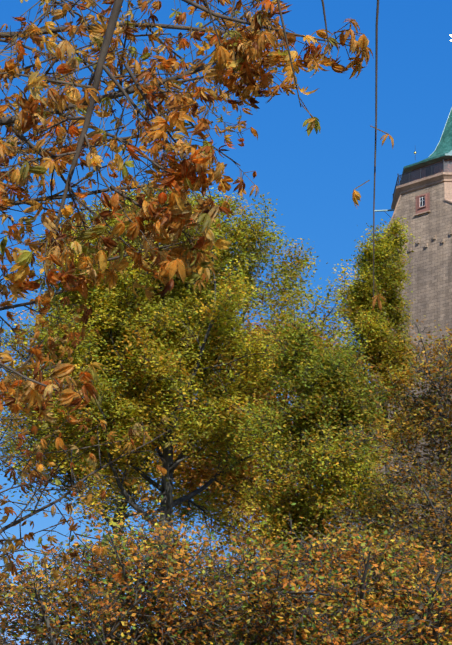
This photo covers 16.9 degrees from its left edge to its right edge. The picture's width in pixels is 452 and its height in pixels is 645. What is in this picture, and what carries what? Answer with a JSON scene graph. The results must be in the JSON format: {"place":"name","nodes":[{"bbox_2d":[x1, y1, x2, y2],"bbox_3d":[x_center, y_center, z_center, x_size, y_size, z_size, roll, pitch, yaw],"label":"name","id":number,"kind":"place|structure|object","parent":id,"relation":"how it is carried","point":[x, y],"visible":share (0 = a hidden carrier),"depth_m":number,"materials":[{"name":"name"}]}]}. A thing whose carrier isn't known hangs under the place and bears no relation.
{"place":"outdoors","nodes":[
{"label":"outdoors","id":0,"kind":"place"},
{"bbox_2d":[0,0,451,644],"label":"sky","id":1,"kind":"structure","parent":0,"point":[313,178],"materials":[{"name":"blue"}]},
{"bbox_2d":[69,599,448,644],"bbox_3d":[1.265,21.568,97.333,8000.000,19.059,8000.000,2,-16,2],"label":"terrain","id":2,"kind":"structure","parent":0,"point":[233,630],"depth_m":118.28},
{"bbox_2d":[0,319,170,644],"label":"chestnut tree","id":3,"kind":"object","parent":2,"relation":"on","point":[33,475],"visible":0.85,"depth_m":23.20,"materials":[{"name":"orange plant"}]},
{"bbox_2d":[0,275,246,639],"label":"tree","id":4,"kind":"object","parent":2,"relation":"on","point":[150,470],"visible":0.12,"depth_m":84.60,"materials":[{"name":"green plant"}]},
{"bbox_2d":[0,180,369,614],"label":"beech tree","id":5,"kind":"object","parent":2,"relation":"on","point":[140,356],"visible":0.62,"depth_m":59.41,"materials":[{"name":"green plant"}]},
{"bbox_2d":[0,0,393,424],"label":"chestnut tree","id":6,"kind":"object","parent":2,"relation":"on","point":[237,53],"visible":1,"depth_m":10.71,"materials":[{"name":"orange plant"}]},
{"bbox_2d":[0,478,446,644],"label":"bush","id":7,"kind":"object","parent":2,"relation":"on","point":[162,555],"visible":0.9,"depth_m":28.32,"materials":[{"name":"orange plant"}]},
{"bbox_2d":[150,308,398,638],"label":"tree","id":8,"kind":"object","parent":2,"relation":"on","point":[204,466],"visible":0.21,"depth_m":79.34,"materials":[{"name":"green plant"}]},
{"bbox_2d":[121,503,451,644],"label":"bush","id":9,"kind":"object","parent":2,"relation":"on","point":[374,562],"visible":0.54,"depth_m":30.06,"materials":[{"name":"orange plant"}]},
{"bbox_2d":[222,304,419,615],"bbox_3d":[3.156,7.915,50.038,6.716,17.838,6.765,2,-16,2],"label":"tree","id":10,"kind":"object","parent":2,"relation":"on","point":[322,380],"visible":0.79,"depth_m":51.10,"materials":[{"name":"green plant"}]},
{"bbox_2d":[314,315,451,640],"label":"tree","id":11,"kind":"object","parent":2,"relation":"on","point":[437,422],"visible":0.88,"depth_m":43.28,"materials":[{"name":"brown plant"}]},
{"bbox_2d":[328,217,439,610],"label":"tree tall by tower","id":12,"kind":"object","parent":2,"relation":"on","point":[377,338],"visible":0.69,"depth_m":94.11,"materials":[{"name":"green plant"}]},
{"bbox_2d":[369,35,451,594],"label":"castle tower","id":13,"kind":"structure","parent":2,"relation":"on","point":[422,199],"depth_m":135.41,"materials":[{"name":"stone"}]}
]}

